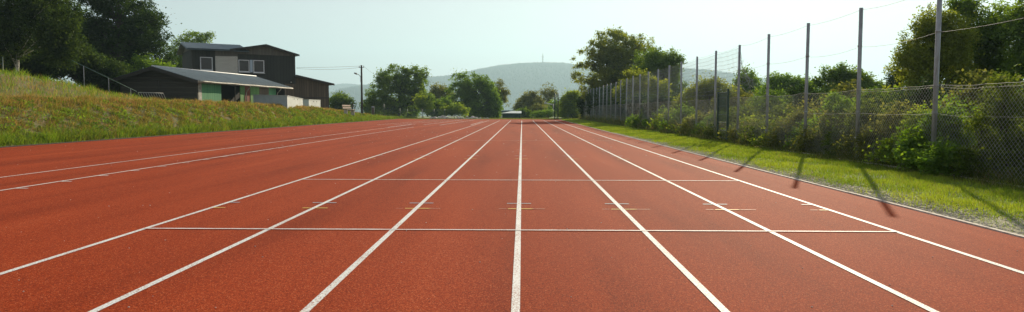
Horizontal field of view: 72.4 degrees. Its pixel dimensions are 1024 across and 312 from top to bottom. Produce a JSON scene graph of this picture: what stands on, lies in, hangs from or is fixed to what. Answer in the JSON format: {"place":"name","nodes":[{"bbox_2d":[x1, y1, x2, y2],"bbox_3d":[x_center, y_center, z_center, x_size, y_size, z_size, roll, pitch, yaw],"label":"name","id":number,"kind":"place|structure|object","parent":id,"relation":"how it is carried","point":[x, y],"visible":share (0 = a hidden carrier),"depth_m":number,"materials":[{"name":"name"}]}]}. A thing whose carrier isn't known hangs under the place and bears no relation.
{"place":"outdoors","nodes":[
{"label":"outdoors","id":0,"kind":"place"},
{"bbox_2d":[0,73,358,146],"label":"embankment","id":1,"kind":"structure","parent":0,"point":[46,90],"depth_m":31.60,"materials":[{"name":"plant"}]},
{"bbox_2d":[0,51,36,74],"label":"dark shrub","id":2,"kind":"object","parent":1,"relation":"on","point":[21,66],"visible":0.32,"depth_m":48.59,"materials":[{"name":"green plant"}]},
{"bbox_2d":[0,0,91,75],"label":"birch tree","id":3,"kind":"object","parent":1,"relation":"on","point":[56,35],"visible":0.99,"depth_m":45.29,"materials":[{"name":"green plant"}]},
{"bbox_2d":[0,0,99,55],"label":"broadleaf tree","id":4,"kind":"object","parent":1,"relation":"on","point":[62,19],"visible":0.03,"depth_m":65.57,"materials":[{"name":"green plant"}]},
{"bbox_2d":[22,47,78,80],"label":"dark shrub","id":5,"kind":"object","parent":1,"relation":"on","point":[43,70],"visible":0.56,"depth_m":49.51,"materials":[{"name":"green plant"}]},
{"bbox_2d":[49,43,108,85],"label":"dark shrub","id":6,"kind":"object","parent":1,"relation":"on","point":[94,61],"visible":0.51,"depth_m":50.88,"materials":[{"name":"green plant"}]},
{"bbox_2d":[67,45,120,89],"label":"dark shrub","id":7,"kind":"object","parent":1,"relation":"on","point":[104,79],"visible":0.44,"depth_m":51.70,"materials":[{"name":"green plant"}]},
{"bbox_2d":[72,60,136,92],"bbox_3d":[-26.374,-4.682,45.427,3.672,2.874,0.039,-3,5,-42],"label":"handrail","id":8,"kind":"object","parent":1,"relation":"on","point":[103,75],"visible":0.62,"depth_m":45.39,"materials":[{"name":"grey metal"}]},
{"bbox_2d":[90,56,130,92],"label":"dark shrub","id":9,"kind":"object","parent":1,"relation":"on","point":[122,69],"visible":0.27,"depth_m":52.77,"materials":[{"name":"green plant"}]},
{"bbox_2d":[71,0,182,71],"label":"broadleaf tree","id":10,"kind":"object","parent":1,"relation":"on","point":[118,39],"visible":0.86,"depth_m":59.15,"materials":[{"name":"green plant"}]},
{"bbox_2d":[118,51,176,71],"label":"leafy bush","id":11,"kind":"object","parent":1,"relation":"on","point":[142,62],"visible":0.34,"depth_m":57.39,"materials":[{"name":"green plant"}]},
{"bbox_2d":[0,74,366,113],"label":"seed heads","id":12,"kind":"object","parent":1,"relation":"on","point":[60,90],"visible":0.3,"depth_m":33.42,"materials":[{"name":"beige plant"}]},
{"bbox_2d":[160,29,216,67],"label":"broadleaf tree","id":13,"kind":"object","parent":1,"relation":"on","point":[202,37],"visible":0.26,"depth_m":96.94,"materials":[{"name":"green plant"}]},
{"bbox_2d":[110,65,292,102],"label":"timber shed","id":14,"kind":"structure","parent":1,"relation":"on","point":[170,83],"depth_m":52.55,"materials":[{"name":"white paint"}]},
{"bbox_2d":[137,81,158,99],"bbox_3d":[-27.166,-4.207,52.329,1.701,2.759,0.045,1,4,7],"label":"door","id":15,"kind":"structure","parent":14,"relation":"in","point":[142,86],"depth_m":52.25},
{"bbox_2d":[245,86,249,101],"bbox_3d":[-22.476,-5.105,59.402,0.050,2.043,0.964,1,4,7],"label":"door","id":16,"kind":"structure","parent":14,"relation":"in","point":[246,87],"depth_m":59.42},
{"bbox_2d":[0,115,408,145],"bbox_3d":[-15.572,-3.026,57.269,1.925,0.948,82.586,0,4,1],"label":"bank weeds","id":17,"kind":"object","parent":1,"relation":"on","point":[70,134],"visible":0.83,"depth_m":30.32,"materials":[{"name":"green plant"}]},
{"bbox_2d":[0,67,416,146],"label":"bank grass","id":18,"kind":"structure","parent":1,"relation":"on","point":[50,138],"depth_m":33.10,"materials":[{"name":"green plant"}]},
{"bbox_2d":[176,42,334,107],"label":"clubhouse","id":19,"kind":"structure","parent":1,"relation":"on","point":[270,63],"depth_m":77.81,"materials":[{"name":"grey paint"}]},
{"bbox_2d":[200,57,212,70],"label":"window","id":20,"kind":"structure","parent":19,"relation":"in","point":[206,63],"depth_m":74.73,"materials":[{"name":"grey glass"}]},
{"bbox_2d":[238,60,249,72],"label":"window","id":21,"kind":"structure","parent":19,"relation":"in","point":[243,65],"depth_m":76.77,"materials":[{"name":"white paint"}]},
{"bbox_2d":[253,60,264,73],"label":"window","id":22,"kind":"structure","parent":19,"relation":"in","point":[258,65],"depth_m":77.58,"materials":[{"name":"white paint"}]},
{"bbox_2d":[253,95,302,107],"bbox_3d":[-19.803,-4.383,59.638,3.293,1.583,9.684,0,4,-7],"label":"storage box","id":23,"kind":"object","parent":1,"relation":"on","point":[286,101],"visible":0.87,"depth_m":56.27,"materials":[{"name":"metal"}]},
{"bbox_2d":[287,96,302,107],"bbox_3d":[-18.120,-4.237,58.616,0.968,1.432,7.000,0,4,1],"label":"door","id":24,"kind":"structure","parent":23,"relation":"in","point":[291,101],"depth_m":57.69,"materials":[{"name":"metal"}]},
{"bbox_2d":[303,99,319,106],"bbox_3d":[-18.789,-4.658,65.867,0.933,1.319,5.732,0,4,-2],"label":"storage box","id":25,"kind":"object","parent":1,"relation":"on","point":[310,102],"visible":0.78,"depth_m":64.04,"materials":[{"name":"metal"}]},
{"bbox_2d":[309,100,319,106],"bbox_3d":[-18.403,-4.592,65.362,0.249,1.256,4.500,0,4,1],"label":"door","id":26,"kind":"structure","parent":25,"relation":"in","point":[316,103],"depth_m":65.40,"materials":[{"name":"metal"}]},
{"bbox_2d":[329,90,358,110],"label":"round bush","id":27,"kind":"object","parent":1,"relation":"on","point":[338,100],"visible":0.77,"depth_m":93.49,"materials":[{"name":"green plant"}]},
{"bbox_2d":[342,105,355,114],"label":"park bench","id":28,"kind":"object","parent":1,"relation":"on","point":[345,109],"visible":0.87,"depth_m":70.89,"materials":[{"name":"wood"}]},
{"bbox_2d":[354,65,363,112],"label":"utility pole","id":29,"kind":"object","parent":1,"relation":"on","point":[361,77],"visible":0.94,"depth_m":79.85,"materials":[{"name":"grey wood"}]},
{"bbox_2d":[329,66,595,115],"bbox_3d":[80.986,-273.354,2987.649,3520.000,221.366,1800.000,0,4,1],"label":"hill","id":30,"kind":"structure","parent":0,"point":[541,86],"depth_m":2489.75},
{"bbox_2d":[329,62,818,111],"bbox_3d":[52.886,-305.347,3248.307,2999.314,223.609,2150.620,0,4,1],"label":"hill forest","id":31,"kind":"object","parent":30,"relation":"on","point":[559,67],"visible":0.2,"depth_m":2635.62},
{"bbox_2d":[413,116,560,117],"bbox_3d":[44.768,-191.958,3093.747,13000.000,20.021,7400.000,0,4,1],"label":"ground","id":32,"kind":"structure","parent":0,"point":[456,117],"depth_m":278.48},
{"bbox_2d":[0,119,390,147],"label":"bank edging","id":33,"kind":"object","parent":32,"relation":"on","point":[156,136],"visible":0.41,"depth_m":28.85,"materials":[{"name":"grey concrete"}]},
{"bbox_2d":[359,63,435,115],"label":"broadleaf tree","id":34,"kind":"object","parent":32,"relation":"on","point":[401,85],"visible":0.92,"depth_m":105.14,"materials":[{"name":"green plant"}]},
{"bbox_2d":[342,106,456,118],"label":"green fence","id":35,"kind":"object","parent":32,"relation":"on","point":[357,108],"visible":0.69,"depth_m":92.03,"materials":[{"name":"metal"}]},
{"bbox_2d":[402,105,421,117],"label":"bush","id":36,"kind":"object","parent":32,"relation":"on","point":[416,113],"visible":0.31,"depth_m":115.55,"materials":[{"name":"green plant"}]},
{"bbox_2d":[412,91,434,114],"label":"bright bush","id":37,"kind":"object","parent":32,"relation":"on","point":[421,102],"visible":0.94,"depth_m":99.57,"materials":[{"name":"green plant"}]},
{"bbox_2d":[424,99,445,116],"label":"bush","id":38,"kind":"object","parent":32,"relation":"on","point":[438,105],"visible":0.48,"depth_m":109.35,"materials":[{"name":"green plant"}]},
{"bbox_2d":[429,81,455,102],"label":"broadleaf tree","id":39,"kind":"object","parent":32,"relation":"on","point":[439,92],"visible":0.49,"depth_m":126.58,"materials":[{"name":"green plant"}]},
{"bbox_2d":[438,96,453,106],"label":"bush","id":40,"kind":"object","parent":32,"relation":"on","point":[447,101],"visible":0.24,"depth_m":112.17,"materials":[{"name":"green plant"}]},
{"bbox_2d":[437,102,471,117],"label":"bright bush","id":41,"kind":"object","parent":32,"relation":"on","point":[460,110],"visible":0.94,"depth_m":97.11,"materials":[{"name":"green plant"}]},
{"bbox_2d":[444,68,505,117],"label":"broadleaf tree","id":42,"kind":"object","parent":32,"relation":"on","point":[486,96],"visible":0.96,"depth_m":108.01,"materials":[{"name":"green plant"}]},
{"bbox_2d":[480,107,502,117],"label":"bush","id":43,"kind":"object","parent":32,"relation":"on","point":[494,115],"visible":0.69,"depth_m":108.86,"materials":[{"name":"green plant"}]},
{"bbox_2d":[494,78,510,107],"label":"birch tree","id":44,"kind":"object","parent":32,"relation":"on","point":[503,93],"visible":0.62,"depth_m":111.33,"materials":[{"name":"green plant"}]},
{"bbox_2d":[502,111,520,117],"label":"garden hut","id":45,"kind":"object","parent":32,"relation":"on","point":[512,114],"visible":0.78,"depth_m":103.85,"materials":[{"name":"metal"}]},
{"bbox_2d":[517,107,531,117],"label":"bush","id":46,"kind":"object","parent":32,"relation":"on","point":[525,113],"visible":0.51,"depth_m":112.29,"materials":[{"name":"green plant"}]},
{"bbox_2d":[510,89,544,110],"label":"broadleaf tree","id":47,"kind":"object","parent":32,"relation":"on","point":[530,98],"visible":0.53,"depth_m":124.82,"materials":[{"name":"green plant"}]},
{"bbox_2d":[526,102,547,117],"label":"bush","id":48,"kind":"object","parent":32,"relation":"on","point":[537,106],"visible":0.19,"depth_m":115.64,"materials":[{"name":"green plant"}]},
{"bbox_2d":[529,108,556,117],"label":"leafy bush","id":49,"kind":"object","parent":32,"relation":"on","point":[541,114],"visible":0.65,"depth_m":103.18,"materials":[{"name":"green plant"}]},
{"bbox_2d":[538,81,557,107],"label":"birch tree","id":50,"kind":"object","parent":32,"relation":"on","point":[550,96],"visible":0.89,"depth_m":122.83,"materials":[{"name":"green plant"}]},
{"bbox_2d":[544,97,560,111],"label":"bush","id":51,"kind":"object","parent":32,"relation":"on","point":[552,103],"visible":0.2,"depth_m":109.46,"materials":[{"name":"green plant"}]},
{"bbox_2d":[555,88,580,117],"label":"bright bush","id":52,"kind":"object","parent":32,"relation":"on","point":[568,109],"visible":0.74,"depth_m":91.30,"materials":[{"name":"green plant"}]},
{"bbox_2d":[570,25,654,101],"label":"maple tree","id":53,"kind":"object","parent":32,"relation":"on","point":[614,54],"visible":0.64,"depth_m":80.19,"materials":[{"name":"green plant"}]},
{"bbox_2d":[611,59,679,111],"bbox_3d":[11.433,-5.190,57.467,6.702,5.637,4.567,0,4,1],"label":"golden bush","id":54,"kind":"object","parent":32,"relation":"on","point":[628,73],"visible":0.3,"depth_m":57.19,"materials":[{"name":"green plant"}]},
{"bbox_2d":[631,44,688,98],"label":"maple tree","id":55,"kind":"object","parent":32,"relation":"on","point":[654,60],"visible":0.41,"depth_m":68.72,"materials":[{"name":"green plant"}]},
{"bbox_2d":[670,73,743,114],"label":"leafy bush","id":56,"kind":"object","parent":32,"relation":"on","point":[706,93],"visible":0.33,"depth_m":39.39,"materials":[{"name":"green plant"}]},
{"bbox_2d":[693,87,765,114],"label":"thicket shrub","id":57,"kind":"object","parent":32,"relation":"on","point":[743,95],"visible":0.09,"depth_m":37.79,"materials":[{"name":"green plant"}]},
{"bbox_2d":[731,64,763,102],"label":"broadleaf tree","id":58,"kind":"object","parent":32,"relation":"on","point":[755,78],"visible":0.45,"depth_m":72.78,"materials":[{"name":"green plant"}]},
{"bbox_2d":[729,83,792,118],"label":"thicket shrub","id":59,"kind":"object","parent":32,"relation":"on","point":[770,93],"visible":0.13,"depth_m":32.65,"materials":[{"name":"green plant"}]},
{"bbox_2d":[752,71,820,102],"bbox_3d":[23.439,-4.747,59.483,6.089,5.012,4.140,0,4,1],"label":"broadleaf tree","id":60,"kind":"object","parent":32,"relation":"on","point":[776,80],"visible":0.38,"depth_m":58.86,"materials":[{"name":"green plant"}]},
{"bbox_2d":[559,119,1023,237],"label":"track edging","id":61,"kind":"object","parent":32,"relation":"on","point":[958,220],"visible":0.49,"depth_m":9.11,"materials":[{"name":"concrete"}]},
{"bbox_2d":[762,78,834,120],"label":"thicket shrub","id":62,"kind":"object","parent":32,"relation":"on","point":[802,89],"visible":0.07,"depth_m":28.61,"materials":[{"name":"green plant"}]},
{"bbox_2d":[774,78,879,123],"bbox_3d":[11.682,-1.493,24.756,4.349,2.552,3.268,0,4,1],"label":"thicket shrub","id":63,"kind":"object","parent":32,"relation":"on","point":[843,86],"visible":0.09,"depth_m":24.48,"materials":[{"name":"green plant"}]},
{"bbox_2d":[808,60,888,99],"bbox_3d":[21.817,-3.765,45.053,6.649,4.868,3.662,0,4,1],"label":"broadleaf tree","id":64,"kind":"object","parent":32,"relation":"on","point":[840,73],"visible":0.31,"depth_m":44.94,"materials":[{"name":"green plant"}]},
{"bbox_2d":[818,84,904,119],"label":"thicket shrub","id":65,"kind":"object","parent":32,"relation":"on","point":[878,92],"visible":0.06,"depth_m":21.35,"materials":[{"name":"green plant"}]},
{"bbox_2d":[877,67,904,99],"bbox_3d":[22.756,-3.237,41.551,1.935,4.329,1.907,2,4,21],"label":"tree","id":66,"kind":"object","parent":32,"relation":"on","point":[890,80],"visible":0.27,"depth_m":41.27,"materials":[{"name":"green plant"}]},
{"bbox_2d":[877,74,953,123],"bbox_3d":[10.969,-0.957,19.231,3.845,2.562,2.701,0,4,1],"label":"thicket shrub","id":67,"kind":"object","parent":32,"relation":"on","point":[925,83],"visible":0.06,"depth_m":19.11,"materials":[{"name":"green plant"}]},
{"bbox_2d":[882,2,984,101],"bbox_3d":[14.234,-2.742,23.900,3.052,5.230,2.629,2,4,21],"label":"birch tree","id":68,"kind":"object","parent":32,"relation":"on","point":[914,60],"visible":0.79,"depth_m":23.32,"materials":[{"name":"green plant"}]},
{"bbox_2d":[917,63,1022,117],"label":"thicket shrub","id":69,"kind":"object","parent":32,"relation":"on","point":[976,79],"visible":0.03,"depth_m":16.30,"materials":[{"name":"green plant"}]},
{"bbox_2d":[940,0,1015,108],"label":"broadleaf tree","id":70,"kind":"object","parent":32,"relation":"on","point":[989,60],"visible":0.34,"depth_m":24.06,"materials":[{"name":"green plant"}]},
{"bbox_2d":[983,0,1023,98],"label":"broadleaf tree","id":71,"kind":"object","parent":32,"relation":"on","point":[1015,52],"visible":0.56,"depth_m":22.43,"materials":[{"name":"green plant"}]},
{"bbox_2d":[399,117,575,118],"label":"end grass","id":72,"kind":"structure","parent":0,"point":[484,118],"depth_m":90.20,"materials":[{"name":"green plant"}]},
{"bbox_2d":[0,119,1023,311],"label":"running track","id":73,"kind":"structure","parent":0,"point":[527,233],"depth_m":6.73,"materials":[{"name":"red rubber"}]},
{"bbox_2d":[4,0,1023,90],"label":"sky","id":74,"kind":"structure","parent":0,"point":[443,36],"materials":[{"name":"white"}]},
{"bbox_2d":[560,118,1023,231],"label":"verge","id":75,"kind":"structure","parent":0,"point":[897,185],"depth_m":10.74,"materials":[{"name":"plant"}]},
{"bbox_2d":[554,93,578,118],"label":"ball net corner","id":76,"kind":"object","parent":75,"relation":"on","point":[558,95],"visible":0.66,"depth_m":90.11,"materials":[{"name":"green paint"}]},
{"bbox_2d":[570,91,587,116],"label":"hedge shrub","id":77,"kind":"object","parent":75,"relation":"on","point":[579,101],"visible":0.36,"depth_m":83.21,"materials":[{"name":"green plant"}]},
{"bbox_2d":[583,84,604,116],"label":"hedge shrub","id":78,"kind":"object","parent":75,"relation":"on","point":[589,96],"visible":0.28,"depth_m":74.94,"materials":[{"name":"green plant"}]},
{"bbox_2d":[590,84,614,115],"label":"hedge shrub","id":79,"kind":"object","parent":75,"relation":"on","point":[605,92],"visible":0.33,"depth_m":68.33,"materials":[{"name":"green plant"}]},
{"bbox_2d":[607,92,625,115],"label":"hedge shrub","id":80,"kind":"object","parent":75,"relation":"on","point":[613,103],"visible":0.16,"depth_m":62.10,"materials":[{"name":"green plant"}]},
{"bbox_2d":[620,91,650,116],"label":"hedge shrub","id":81,"kind":"object","parent":75,"relation":"on","point":[630,105],"visible":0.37,"depth_m":51.14,"materials":[{"name":"green plant"}]},
{"bbox_2d":[624,112,655,126],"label":"bush","id":82,"kind":"object","parent":75,"relation":"on","point":[629,121],"visible":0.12,"depth_m":44.37,"materials":[{"name":"green plant"}]},
{"bbox_2d":[641,106,670,128],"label":"bush","id":83,"kind":"object","parent":75,"relation":"on","point":[645,122],"visible":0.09,"depth_m":40.67,"materials":[{"name":"green plant"}]},
{"bbox_2d":[640,87,676,117],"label":"hedge shrub","id":84,"kind":"object","parent":75,"relation":"on","point":[664,101],"visible":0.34,"depth_m":43.25,"materials":[{"name":"green plant"}]},
{"bbox_2d":[647,106,682,127],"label":"bush","id":85,"kind":"object","parent":75,"relation":"on","point":[664,117],"visible":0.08,"depth_m":37.61,"materials":[{"name":"green plant"}]},
{"bbox_2d":[654,98,694,131],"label":"bush","id":86,"kind":"object","parent":75,"relation":"on","point":[688,112],"visible":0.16,"depth_m":35.02,"materials":[{"name":"green plant"}]},
{"bbox_2d":[678,109,716,129],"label":"bush","id":87,"kind":"object","parent":75,"relation":"on","point":[690,121],"visible":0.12,"depth_m":30.81,"materials":[{"name":"green plant"}]},
{"bbox_2d":[690,110,730,133],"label":"bush","id":88,"kind":"object","parent":75,"relation":"on","point":[708,117],"visible":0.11,"depth_m":28.88,"materials":[{"name":"green plant"}]},
{"bbox_2d":[716,89,729,138],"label":"garden gate","id":89,"kind":"structure","parent":75,"relation":"on","point":[723,117],"depth_m":25.12,"materials":[{"name":"green metal"}]},
{"bbox_2d":[698,94,769,138],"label":"bush","id":90,"kind":"object","parent":75,"relation":"on","point":[731,116],"visible":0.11,"depth_m":26.94,"materials":[{"name":"green plant"}]},
{"bbox_2d":[713,111,760,138],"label":"bush","id":91,"kind":"object","parent":75,"relation":"on","point":[743,119],"visible":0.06,"depth_m":25.44,"materials":[{"name":"green plant"}]},
{"bbox_2d":[717,110,773,140],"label":"bush","id":92,"kind":"object","parent":75,"relation":"on","point":[732,130],"visible":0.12,"depth_m":24.17,"materials":[{"name":"green plant"}]},
{"bbox_2d":[730,93,800,142],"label":"bush","id":93,"kind":"object","parent":75,"relation":"on","point":[752,129],"visible":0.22,"depth_m":22.35,"materials":[{"name":"green plant"}]},
{"bbox_2d":[747,110,792,145],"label":"bush","id":94,"kind":"object","parent":75,"relation":"on","point":[762,135],"visible":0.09,"depth_m":21.23,"materials":[{"name":"green plant"}]},
{"bbox_2d":[754,99,819,147],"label":"bush","id":95,"kind":"object","parent":75,"relation":"on","point":[774,135],"visible":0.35,"depth_m":20.18,"materials":[{"name":"green plant"}]},
{"bbox_2d":[581,0,1023,187],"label":"chain link fence","id":96,"kind":"object","parent":75,"relation":"on","point":[708,66],"visible":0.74,"depth_m":18.20,"materials":[{"name":"metal"}]},
{"bbox_2d":[780,108,852,151],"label":"bush","id":97,"kind":"object","parent":75,"relation":"on","point":[813,138],"visible":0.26,"depth_m":17.76,"materials":[{"name":"green plant"}]},
{"bbox_2d":[783,90,855,147],"bbox_3d":[8.478,-0.849,18.808,2.502,1.844,1.892,0,4,1],"label":"bush","id":98,"kind":"object","parent":75,"relation":"on","point":[830,95],"visible":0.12,"depth_m":18.68,"materials":[{"name":"green plant"}]},
{"bbox_2d":[669,144,1023,234],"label":"gravel strip","id":99,"kind":"object","parent":75,"relation":"on","point":[998,221],"visible":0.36,"depth_m":7.69,"materials":[{"name":"grey gravel"}]},
{"bbox_2d":[814,91,912,157],"bbox_3d":[8.401,-0.659,16.422,2.344,1.764,1.687,0,4,1],"label":"bush","id":100,"kind":"object","parent":75,"relation":"on","point":[830,139],"visible":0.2,"depth_m":16.48,"materials":[{"name":"green plant"}]},
{"bbox_2d":[833,115,898,155],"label":"bush","id":101,"kind":"object","parent":75,"relation":"on","point":[847,142],"visible":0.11,"depth_m":15.62,"materials":[{"name":"green plant"}]},
{"bbox_2d":[847,98,917,161],"bbox_3d":[8.252,-0.471,14.925,2.122,1.576,1.758,-2,4,-30],"label":"bush","id":102,"kind":"object","parent":75,"relation":"on","point":[882,127],"visible":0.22,"depth_m":14.95,"materials":[{"name":"green plant"}]},
{"bbox_2d":[853,100,955,164],"bbox_3d":[8.000,-0.359,13.735,2.208,1.524,1.599,2,4,21],"label":"bush","id":103,"kind":"object","parent":75,"relation":"on","point":[890,141],"visible":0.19,"depth_m":13.92,"materials":[{"name":"green plant"}]},
{"bbox_2d":[880,83,978,170],"bbox_3d":[8.106,-0.443,12.893,2.336,1.787,1.675,0,4,1],"label":"bush","id":104,"kind":"object","parent":75,"relation":"on","point":[912,138],"visible":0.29,"depth_m":12.74,"materials":[{"name":"green plant"}]},
{"bbox_2d":[900,110,1022,177],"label":"bush","id":105,"kind":"object","parent":75,"relation":"on","point":[933,159],"visible":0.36,"depth_m":11.77,"materials":[{"name":"green plant"}]},
{"bbox_2d":[943,64,1023,177],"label":"bush","id":106,"kind":"object","parent":75,"relation":"on","point":[981,117],"visible":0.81,"depth_m":11.14,"materials":[{"name":"green plant"}]},
{"bbox_2d":[575,112,1023,190],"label":"wild grass","id":107,"kind":"structure","parent":0,"point":[696,134],"depth_m":18.24,"materials":[{"name":"green plant"}]},
{"bbox_2d":[678,71,940,105],"bbox_3d":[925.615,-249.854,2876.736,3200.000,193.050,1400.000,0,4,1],"label":"hill","id":108,"kind":"structure","parent":0,"point":[707,78],"depth_m":2614.91,"materials":[{"name":"green plant"}]},
{"bbox_2d":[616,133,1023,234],"bbox_3d":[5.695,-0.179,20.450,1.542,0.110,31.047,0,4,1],"label":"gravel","id":109,"kind":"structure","parent":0,"point":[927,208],"depth_m":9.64,"materials":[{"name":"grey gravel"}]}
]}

